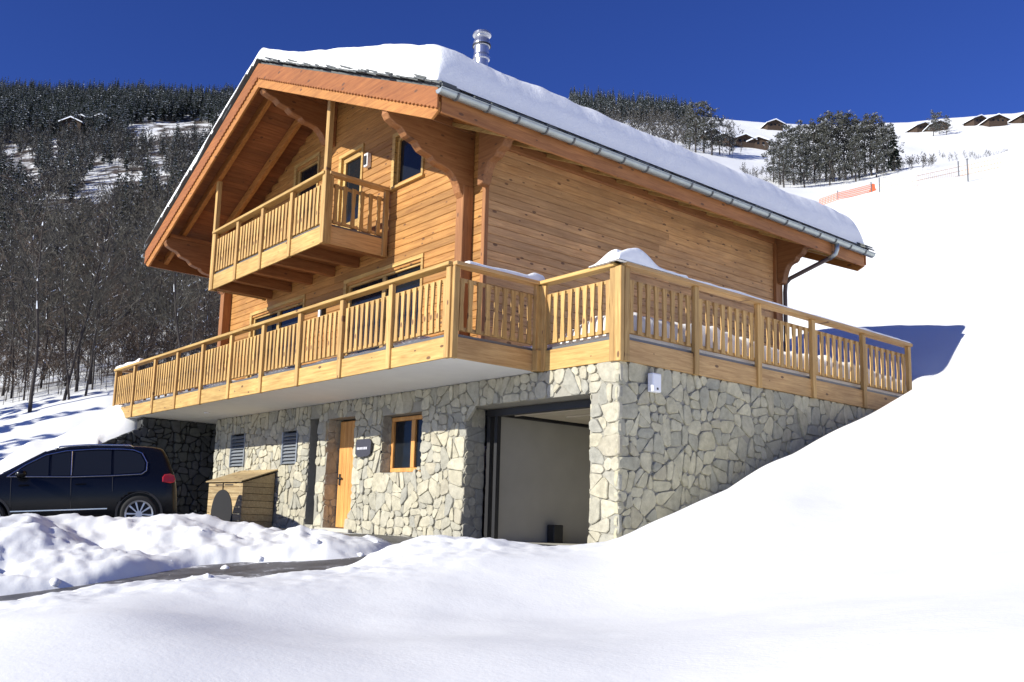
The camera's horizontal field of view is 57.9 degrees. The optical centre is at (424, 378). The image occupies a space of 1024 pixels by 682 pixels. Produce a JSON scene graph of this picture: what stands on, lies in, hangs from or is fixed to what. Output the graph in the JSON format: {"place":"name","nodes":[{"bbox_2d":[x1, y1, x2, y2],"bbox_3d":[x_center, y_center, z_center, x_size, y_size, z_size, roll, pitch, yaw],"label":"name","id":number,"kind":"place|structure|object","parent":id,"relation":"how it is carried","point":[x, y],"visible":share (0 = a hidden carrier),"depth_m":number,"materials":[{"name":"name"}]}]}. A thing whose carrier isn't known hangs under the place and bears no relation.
{"place":"outdoors","nodes":[
{"label":"outdoors","id":0,"kind":"place"},
{"bbox_2d":[0,527,556,600],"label":"driveway","id":1,"kind":"structure","parent":0,"point":[250,569],"depth_m":10.38,"materials":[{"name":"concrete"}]},
{"bbox_2d":[0,444,176,517],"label":"parked car","id":2,"kind":"object","parent":1,"relation":"on","point":[115,480],"visible":0.81,"depth_m":16.96,"materials":[{"name":"black paint"}]},
{"bbox_2d":[50,529,379,585],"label":"snow clods","id":3,"kind":"object","parent":1,"relation":"on","point":[55,581],"visible":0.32,"depth_m":10.55,"materials":[{"name":"white snow"}]},
{"bbox_2d":[206,469,277,526],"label":"bin store","id":4,"kind":"structure","parent":1,"relation":"on","point":[227,495],"depth_m":19.64,"materials":[{"name":"brown wood"}]},
{"bbox_2d":[0,112,1023,681],"bbox_3d":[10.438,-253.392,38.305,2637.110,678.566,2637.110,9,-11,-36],"label":"snowy ground","id":5,"kind":"structure","parent":0,"point":[884,544],"depth_m":8.67,"materials":[{"name":"white snow"}]},
{"bbox_2d":[0,230,43,391],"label":"bare tree","id":6,"kind":"object","parent":5,"relation":"on","point":[16,297],"visible":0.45,"depth_m":60.21,"materials":[{"name":"brown plant"}]},
{"bbox_2d":[0,232,44,341],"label":"bare tree","id":7,"kind":"object","parent":5,"relation":"on","point":[11,280],"visible":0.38,"depth_m":64.69,"materials":[{"name":"brown plant"}]},
{"bbox_2d":[0,250,47,362],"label":"bare tree","id":8,"kind":"object","parent":5,"relation":"on","point":[4,296],"visible":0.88,"depth_m":51.62,"materials":[{"name":"brown plant"}]},
{"bbox_2d":[0,219,52,397],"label":"bare tree","id":9,"kind":"object","parent":5,"relation":"on","point":[13,350],"visible":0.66,"depth_m":55.73,"materials":[{"name":"brown plant"}]},
{"bbox_2d":[0,208,56,378],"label":"bare tree","id":10,"kind":"object","parent":5,"relation":"on","point":[16,252],"visible":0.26,"depth_m":74.66,"materials":[{"name":"brown plant"}]},
{"bbox_2d":[0,253,57,377],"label":"bare tree","id":11,"kind":"object","parent":5,"relation":"on","point":[35,301],"visible":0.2,"depth_m":72.18,"materials":[{"name":"brown plant"}]},
{"bbox_2d":[2,207,56,332],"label":"bare tree","id":12,"kind":"object","parent":5,"relation":"on","point":[18,222],"visible":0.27,"depth_m":100.53,"materials":[{"name":"brown plant"}]},
{"bbox_2d":[18,271,51,382],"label":"bare tree","id":13,"kind":"object","parent":5,"relation":"on","point":[34,328],"visible":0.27,"depth_m":63.31,"materials":[{"name":"brown plant"}]},
{"bbox_2d":[0,182,74,395],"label":"bare tree","id":14,"kind":"object","parent":5,"relation":"on","point":[3,389],"visible":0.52,"depth_m":58.23,"materials":[{"name":"brown plant"}]},
{"bbox_2d":[0,168,86,412],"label":"bare tree","id":15,"kind":"object","parent":5,"relation":"on","point":[37,321],"visible":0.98,"depth_m":48.78,"materials":[{"name":"brown plant"}]},
{"bbox_2d":[22,226,75,388],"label":"bare tree","id":16,"kind":"object","parent":5,"relation":"on","point":[42,314],"visible":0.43,"depth_m":59.89,"materials":[{"name":"brown plant"}]},
{"bbox_2d":[4,217,101,378],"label":"bare tree","id":17,"kind":"object","parent":5,"relation":"on","point":[74,260],"visible":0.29,"depth_m":69.35,"materials":[{"name":"brown plant"}]},
{"bbox_2d":[0,174,109,400],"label":"bare tree","id":18,"kind":"object","parent":5,"relation":"on","point":[33,251],"visible":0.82,"depth_m":53.61,"materials":[{"name":"brown plant"}]},
{"bbox_2d":[10,206,102,385],"bbox_3d":[-23.083,-5.231,58.672,5.830,12.040,6.569,11,-12,-43],"label":"bare tree","id":19,"kind":"object","parent":5,"relation":"on","point":[66,313],"visible":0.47,"depth_m":58.97,"materials":[{"name":"brown plant"}]},
{"bbox_2d":[40,259,89,380],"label":"bare tree","id":20,"kind":"object","parent":5,"relation":"on","point":[67,311],"visible":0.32,"depth_m":64.78,"materials":[{"name":"brown plant"}]},
{"bbox_2d":[58,116,83,130],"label":"hillside chalet","id":21,"kind":"object","parent":5,"relation":"on","point":[69,118],"visible":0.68,"depth_m":454.39,"materials":[{"name":"brown wood"}]},
{"bbox_2d":[45,267,109,379],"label":"bare tree","id":22,"kind":"object","parent":5,"relation":"on","point":[76,320],"visible":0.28,"depth_m":62.74,"materials":[{"name":"brown plant"}]},
{"bbox_2d":[13,142,147,400],"bbox_3d":[-19.653,-5.934,51.439,7.979,15.210,8.139,3,-9,-3],"label":"bare tree","id":23,"kind":"object","parent":5,"relation":"on","point":[67,388],"visible":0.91,"depth_m":51.39,"materials":[{"name":"brown plant"}]},
{"bbox_2d":[59,265,101,366],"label":"bare tree","id":24,"kind":"object","parent":5,"relation":"on","point":[76,307],"visible":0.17,"depth_m":79.86,"materials":[{"name":"brown plant"}]},
{"bbox_2d":[66,200,128,391],"bbox_3d":[-19.549,-4.834,53.957,3.838,12.007,6.889,6,-9,-25],"label":"bare tree","id":25,"kind":"object","parent":5,"relation":"on","point":[92,265],"visible":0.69,"depth_m":53.42,"materials":[{"name":"brown plant"}]},
{"bbox_2d":[63,217,141,395],"bbox_3d":[-17.949,-4.120,51.137,4.313,10.773,4.860,6,-9,-21],"label":"bare tree","id":26,"kind":"object","parent":5,"relation":"on","point":[96,330],"visible":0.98,"depth_m":50.79,"materials":[{"name":"brown plant"}]},
{"bbox_2d":[0,112,216,245],"bbox_3d":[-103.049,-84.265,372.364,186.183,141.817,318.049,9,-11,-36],"label":"bare wood","id":27,"kind":"object","parent":5,"relation":"on","point":[137,155],"visible":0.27,"depth_m":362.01,"materials":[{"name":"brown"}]},
{"bbox_2d":[77,232,139,323],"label":"bare tree","id":28,"kind":"object","parent":5,"relation":"on","point":[107,277],"visible":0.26,"depth_m":82.88,"materials":[{"name":"brown plant"}]},
{"bbox_2d":[0,294,219,404],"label":"undergrowth","id":29,"kind":"object","parent":5,"relation":"on","point":[130,342],"visible":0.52,"depth_m":58.12,"materials":[{"name":"brown plant"}]},
{"bbox_2d":[0,169,219,332],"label":"bare wood","id":30,"kind":"object","parent":5,"relation":"on","point":[116,210],"visible":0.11,"depth_m":163.85,"materials":[{"name":"brown"}]},
{"bbox_2d":[57,200,165,389],"bbox_3d":[-18.190,-4.972,53.115,6.022,11.860,4.945,9,-11,-37],"label":"bare tree","id":31,"kind":"object","parent":5,"relation":"on","point":[97,262],"visible":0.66,"depth_m":53.20,"materials":[{"name":"brown plant"}]},
{"bbox_2d":[70,192,158,384],"bbox_3d":[-19.919,-5.791,57.452,4.187,13.099,7.515,-2,-10,28],"label":"bare tree","id":32,"kind":"object","parent":5,"relation":"on","point":[90,381],"visible":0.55,"depth_m":57.73,"materials":[{"name":"brown plant"}]},
{"bbox_2d":[0,76,236,142],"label":"conifer forest","id":33,"kind":"object","parent":5,"relation":"on","point":[20,104],"visible":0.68,"depth_m":521.95,"materials":[{"name":"green plant"}]},
{"bbox_2d":[94,271,150,374],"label":"bare tree","id":34,"kind":"object","parent":5,"relation":"on","point":[114,315],"visible":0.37,"depth_m":65.59,"materials":[{"name":"brown plant"}]},
{"bbox_2d":[99,255,158,364],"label":"bare tree","id":35,"kind":"object","parent":5,"relation":"on","point":[125,300],"visible":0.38,"depth_m":74.75,"materials":[{"name":"brown plant"}]},
{"bbox_2d":[49,188,218,341],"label":"bare wood","id":36,"kind":"object","parent":5,"relation":"on","point":[132,231],"visible":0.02,"depth_m":103.31,"materials":[{"name":"brown"}]},
{"bbox_2d":[98,205,170,358],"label":"bare tree","id":37,"kind":"object","parent":5,"relation":"on","point":[139,268],"visible":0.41,"depth_m":69.42,"materials":[{"name":"brown plant"}]},
{"bbox_2d":[106,233,166,334],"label":"bare tree","id":38,"kind":"object","parent":5,"relation":"on","point":[128,276],"visible":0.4,"depth_m":81.47,"materials":[{"name":"brown plant"}]},
{"bbox_2d":[123,245,171,370],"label":"bare tree","id":39,"kind":"object","parent":5,"relation":"on","point":[143,316],"visible":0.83,"depth_m":56.54,"materials":[{"name":"brown plant"}]},
{"bbox_2d":[128,210,170,360],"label":"bare tree","id":40,"kind":"object","parent":5,"relation":"on","point":[144,268],"visible":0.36,"depth_m":72.91,"materials":[{"name":"brown plant"}]},
{"bbox_2d":[107,183,196,369],"bbox_3d":[-17.871,-6.651,60.800,6.816,14.216,6.682,6,-9,-20],"label":"bare tree","id":41,"kind":"object","parent":5,"relation":"on","point":[134,289],"visible":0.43,"depth_m":60.48,"materials":[{"name":"brown plant"}]},
{"bbox_2d":[101,417,215,514],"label":"retaining wall","id":42,"kind":"structure","parent":5,"relation":"on","point":[188,448],"depth_m":23.32,"materials":[{"name":"grey stone"}]},
{"bbox_2d":[128,270,193,358],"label":"bare tree","id":43,"kind":"object","parent":5,"relation":"on","point":[167,297],"visible":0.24,"depth_m":68.70,"materials":[{"name":"brown plant"}]},
{"bbox_2d":[141,271,196,356],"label":"bare tree","id":44,"kind":"object","parent":5,"relation":"on","point":[172,298],"visible":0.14,"depth_m":74.13,"materials":[{"name":"brown plant"}]},
{"bbox_2d":[118,130,220,390],"bbox_3d":[-12.732,-6.234,50.718,7.443,15.585,7.592,-3,-10,30],"label":"bare tree","id":45,"kind":"object","parent":5,"relation":"on","point":[179,297],"visible":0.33,"depth_m":50.59,"materials":[{"name":"brown plant"}]},
{"bbox_2d":[132,240,218,359],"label":"bare tree","id":46,"kind":"object","parent":5,"relation":"on","point":[173,298],"visible":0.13,"depth_m":66.37,"materials":[{"name":"brown plant"}]},
{"bbox_2d":[139,260,216,374],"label":"bare tree","id":47,"kind":"object","parent":5,"relation":"on","point":[172,312],"visible":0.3,"depth_m":58.92,"materials":[{"name":"brown plant"}]},
{"bbox_2d":[155,276,218,335],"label":"bare tree","id":48,"kind":"object","parent":5,"relation":"on","point":[205,303],"visible":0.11,"depth_m":60.40,"materials":[{"name":"brown plant"}]},
{"bbox_2d":[179,272,219,335],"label":"bare tree","id":49,"kind":"object","parent":5,"relation":"on","point":[216,319],"visible":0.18,"depth_m":58.66,"materials":[{"name":"brown plant"}]},
{"bbox_2d":[112,29,912,544],"bbox_3d":[1.279,-1.688,21.422,12.043,11.850,16.120,9,-11,-36],"label":"chalet","id":50,"kind":"object","parent":5,"relation":"on","point":[312,213],"visible":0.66,"depth_m":15.93,"materials":[{"name":"wood"}]},
{"bbox_2d":[245,294,305,378],"bbox_3d":[-3.357,-0.638,20.689,0.147,2.120,2.664,9,-11,-36],"label":"window","id":51,"kind":"structure","parent":50,"relation":"in","point":[292,321],"depth_m":20.76,"materials":[{"name":"brown glass"}]},
{"bbox_2d":[124,336,430,404],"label":"deck snow","id":52,"kind":"structure","parent":50,"relation":"on","point":[384,346],"depth_m":15.68,"materials":[{"name":"white snow"}]},
{"bbox_2d":[293,151,320,233],"bbox_3d":[-2.613,-4.019,20.337,0.180,1.765,1.200,9,-11,-36],"label":"window","id":53,"kind":"structure","parent":50,"relation":"in","point":[313,169],"depth_m":20.50,"materials":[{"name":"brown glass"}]},
{"bbox_2d":[335,420,355,527],"bbox_3d":[-1.438,1.853,17.967,0.105,2.100,0.970,9,-11,-36],"label":"entry door","id":54,"kind":"structure","parent":50,"relation":"in","point":[344,492],"depth_m":18.14,"materials":[{"name":"orange wood"}]},
{"bbox_2d":[337,143,364,230],"bbox_3d":[-1.503,-3.604,18.744,0.147,2.210,0.944,9,-11,-36],"label":"balcony door","id":55,"kind":"structure","parent":50,"relation":"in","point":[353,165],"depth_m":18.88,"materials":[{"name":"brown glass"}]},
{"bbox_2d":[343,253,424,355],"bbox_3d":[-0.816,-1.052,17.263,0.147,2.120,2.694,9,-11,-36],"label":"window","id":56,"kind":"structure","parent":50,"relation":"in","point":[419,282],"depth_m":17.36,"materials":[{"name":"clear glass"}]},
{"bbox_2d":[390,415,422,472],"bbox_3d":[-0.229,1.157,16.377,0.080,1.000,1.220,9,-11,-36],"label":"window","id":57,"kind":"structure","parent":50,"relation":"in","point":[406,434],"depth_m":16.52,"materials":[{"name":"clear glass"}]},
{"bbox_2d":[390,132,424,191],"bbox_3d":[-0.281,-4.168,17.144,0.180,1.135,1.100,9,-11,-36],"label":"window","id":58,"kind":"structure","parent":50,"relation":"in","point":[406,163],"depth_m":17.36,"materials":[{"name":"clear glass"}]},
{"bbox_2d":[466,261,544,280],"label":"rail snow","id":59,"kind":"structure","parent":50,"relation":"on","point":[536,276],"depth_m":13.39,"materials":[{"name":"white snow"}]},
{"bbox_2d":[150,44,863,245],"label":"roof snow","id":60,"kind":"structure","parent":50,"relation":"on","point":[465,74],"depth_m":15.57,"materials":[{"name":"white snow"}]},
{"bbox_2d":[515,408,589,424],"bbox_3d":[2.927,0.587,14.659,2.220,0.070,2.300,9,-11,-36],"label":"garage door","id":61,"kind":"structure","parent":50,"relation":"in","point":[582,416],"depth_m":14.83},
{"bbox_2d":[547,525,562,542],"bbox_3d":[2.196,2.612,15.505,0.220,0.298,0.170,9,-11,-36],"label":"storage box","id":62,"kind":"object","parent":50,"relation":"on","point":[554,533],"visible":0.98,"depth_m":15.44,"materials":[{"name":"black metal"}]},
{"bbox_2d":[589,249,625,267],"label":"rail snow","id":63,"kind":"structure","parent":50,"relation":"on","point":[603,260],"depth_m":12.57,"materials":[{"name":"white snow"}]},
{"bbox_2d":[608,248,688,278],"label":"rail snow","id":64,"kind":"structure","parent":50,"relation":"on","point":[638,256],"depth_m":12.58,"materials":[{"name":"white snow"}]},
{"bbox_2d":[523,312,902,395],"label":"deck snow","id":65,"kind":"structure","parent":50,"relation":"on","point":[689,348],"depth_m":13.95,"materials":[{"name":"white snow"}]},
{"bbox_2d":[683,277,909,342],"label":"rail snow","id":66,"kind":"structure","parent":50,"relation":"on","point":[739,292],"depth_m":14.42,"materials":[{"name":"white snow"}]},
{"bbox_2d":[568,85,693,125],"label":"conifer forest","id":67,"kind":"object","parent":5,"relation":"on","point":[585,99],"visible":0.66,"depth_m":513.33,"materials":[{"name":"green plant"}]},
{"bbox_2d":[596,102,743,155],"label":"bare wood","id":68,"kind":"object","parent":5,"relation":"on","point":[651,127],"visible":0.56,"depth_m":416.45,"materials":[{"name":"brown"}]},
{"bbox_2d":[676,105,701,149],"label":"pine tree","id":69,"kind":"object","parent":5,"relation":"on","point":[689,118],"visible":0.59,"depth_m":353.80,"materials":[{"name":"green plant"}]},
{"bbox_2d":[680,100,711,152],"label":"pine tree","id":70,"kind":"object","parent":5,"relation":"on","point":[697,116],"visible":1,"depth_m":343.83,"materials":[{"name":"green plant"}]},
{"bbox_2d":[686,100,721,152],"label":"pine tree","id":71,"kind":"object","parent":5,"relation":"on","point":[704,103],"visible":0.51,"depth_m":348.60,"materials":[{"name":"green plant"}]},
{"bbox_2d":[697,105,723,154],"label":"pine tree","id":72,"kind":"object","parent":5,"relation":"on","point":[710,125],"visible":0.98,"depth_m":344.14,"materials":[{"name":"green plant"}]},
{"bbox_2d":[707,118,728,154],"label":"pine tree","id":73,"kind":"object","parent":5,"relation":"on","point":[720,120],"visible":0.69,"depth_m":354.17,"materials":[{"name":"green plant"}]},
{"bbox_2d":[733,133,756,147],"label":"hillside chalet","id":74,"kind":"object","parent":5,"relation":"on","point":[744,137],"visible":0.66,"depth_m":405.70,"materials":[{"name":"brown wood"}]},
{"bbox_2d":[746,135,770,149],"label":"hillside chalet","id":75,"kind":"object","parent":5,"relation":"on","point":[760,142],"visible":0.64,"depth_m":405.47,"materials":[{"name":"brown wood"}]},
{"bbox_2d":[759,118,784,130],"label":"hillside chalet","id":76,"kind":"object","parent":5,"relation":"on","point":[775,124],"visible":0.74,"depth_m":530.32,"materials":[{"name":"brown wood"}]},
{"bbox_2d":[761,139,782,179],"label":"pine tree","id":77,"kind":"object","parent":5,"relation":"on","point":[774,158],"visible":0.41,"depth_m":254.69,"materials":[{"name":"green plant"}]},
{"bbox_2d":[761,130,793,184],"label":"pine tree","id":78,"kind":"object","parent":5,"relation":"on","point":[771,152],"visible":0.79,"depth_m":247.21,"materials":[{"name":"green plant"}]},
{"bbox_2d":[771,141,799,187],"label":"pine tree","id":79,"kind":"object","parent":5,"relation":"on","point":[783,152],"visible":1,"depth_m":232.42,"materials":[{"name":"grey plant"}]},
{"bbox_2d":[774,124,799,180],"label":"pine tree","id":80,"kind":"object","parent":5,"relation":"on","point":[785,127],"visible":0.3,"depth_m":259.89,"materials":[{"name":"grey plant"}]},
{"bbox_2d":[773,125,805,184],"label":"pine tree","id":81,"kind":"object","parent":5,"relation":"on","point":[796,134],"visible":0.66,"depth_m":244.49,"materials":[{"name":"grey plant"}]},
{"bbox_2d":[790,142,818,187],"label":"pine tree","id":82,"kind":"object","parent":5,"relation":"on","point":[801,150],"visible":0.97,"depth_m":234.59,"materials":[{"name":"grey plant"}]},
{"bbox_2d":[792,120,819,182],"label":"pine tree","id":83,"kind":"object","parent":5,"relation":"on","point":[799,127],"visible":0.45,"depth_m":252.73,"materials":[{"name":"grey plant"}]},
{"bbox_2d":[798,124,826,182],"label":"pine tree","id":84,"kind":"object","parent":5,"relation":"on","point":[815,150],"visible":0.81,"depth_m":248.59,"materials":[{"name":"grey plant"}]},
{"bbox_2d":[804,114,834,179],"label":"pine tree","id":85,"kind":"object","parent":5,"relation":"on","point":[811,120],"visible":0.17,"depth_m":259.49,"materials":[{"name":"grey plant"}]},
{"bbox_2d":[805,110,847,181],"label":"pine tree","id":86,"kind":"object","parent":5,"relation":"on","point":[828,111],"visible":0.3,"depth_m":253.59,"materials":[{"name":"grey plant"}]},
{"bbox_2d":[815,137,844,184],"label":"pine tree","id":87,"kind":"object","parent":5,"relation":"on","point":[831,145],"visible":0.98,"depth_m":235.84,"materials":[{"name":"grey plant"}]},
{"bbox_2d":[809,112,852,181],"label":"pine tree","id":88,"kind":"object","parent":5,"relation":"on","point":[838,116],"visible":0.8,"depth_m":246.71,"materials":[{"name":"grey plant"}]},
{"bbox_2d":[740,152,935,187],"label":"undergrowth","id":89,"kind":"object","parent":5,"relation":"on","point":[862,170],"visible":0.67,"depth_m":241.85,"materials":[{"name":"white plant"}]},
{"bbox_2d":[819,110,857,178],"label":"pine tree","id":90,"kind":"object","parent":5,"relation":"on","point":[845,128],"visible":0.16,"depth_m":259.78,"materials":[{"name":"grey plant"}]},
{"bbox_2d":[823,110,862,179],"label":"pine tree","id":91,"kind":"object","parent":5,"relation":"on","point":[847,116],"visible":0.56,"depth_m":250.53,"materials":[{"name":"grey plant"}]},
{"bbox_2d":[819,182,871,204],"bbox_3d":[27.846,-11.882,60.126,0.943,2.952,7.233,2,-9,0],"label":"safety net","id":92,"kind":"object","parent":5,"relation":"on","point":[851,190],"visible":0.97,"depth_m":61.30,"materials":[{"name":"orange plastic"}]},
{"bbox_2d":[843,137,868,181],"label":"pine tree","id":93,"kind":"object","parent":5,"relation":"on","point":[851,144],"visible":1,"depth_m":236.68,"materials":[{"name":"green plant"}]},
{"bbox_2d":[839,118,873,176],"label":"pine tree","id":94,"kind":"object","parent":5,"relation":"on","point":[855,135],"visible":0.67,"depth_m":248.41,"materials":[{"name":"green plant"}]},
{"bbox_2d":[845,113,887,174],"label":"pine tree","id":95,"kind":"object","parent":5,"relation":"on","point":[865,118],"visible":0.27,"depth_m":257.52,"materials":[{"name":"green plant"}]},
{"bbox_2d":[851,112,891,175],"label":"pine tree","id":96,"kind":"object","parent":5,"relation":"on","point":[870,122],"visible":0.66,"depth_m":248.39,"materials":[{"name":"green plant"}]},
{"bbox_2d":[865,138,890,177],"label":"pine tree","id":97,"kind":"object","parent":5,"relation":"on","point":[878,153],"visible":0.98,"depth_m":238.08,"materials":[{"name":"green plant"}]},
{"bbox_2d":[869,121,901,172],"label":"pine tree","id":98,"kind":"object","parent":5,"relation":"on","point":[884,125],"visible":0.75,"depth_m":248.52,"materials":[{"name":"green plant"}]},
{"bbox_2d":[885,124,904,170],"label":"spruce tree","id":99,"kind":"object","parent":5,"relation":"on","point":[896,152],"visible":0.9,"depth_m":247.35,"materials":[{"name":"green plant"}]},
{"bbox_2d":[905,121,929,132],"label":"hillside chalet","id":100,"kind":"object","parent":5,"relation":"on","point":[921,127],"visible":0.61,"depth_m":526.32,"materials":[{"name":"brown wood"}]},
{"bbox_2d":[926,110,940,135],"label":"pine tree","id":101,"kind":"object","parent":5,"relation":"on","point":[934,122],"visible":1,"depth_m":489.84,"materials":[{"name":"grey plant"}]},
{"bbox_2d":[879,153,1023,192],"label":"safety net","id":102,"kind":"object","parent":5,"relation":"on","point":[912,181],"visible":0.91,"depth_m":52.58,"materials":[{"name":"brown plastic"}]},
{"bbox_2d":[961,114,986,125],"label":"hillside chalet","id":103,"kind":"object","parent":5,"relation":"on","point":[976,120],"visible":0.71,"depth_m":516.95,"materials":[{"name":"brown wood"}]},
{"bbox_2d":[977,113,1010,126],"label":"hillside chalet","id":104,"kind":"object","parent":5,"relation":"on","point":[998,119],"visible":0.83,"depth_m":505.67,"materials":[{"name":"brown wood"}]},
{"bbox_2d":[0,0,1023,124],"label":"sky","id":105,"kind":"structure","parent":0,"point":[788,61],"materials":[{"name":"blue"}]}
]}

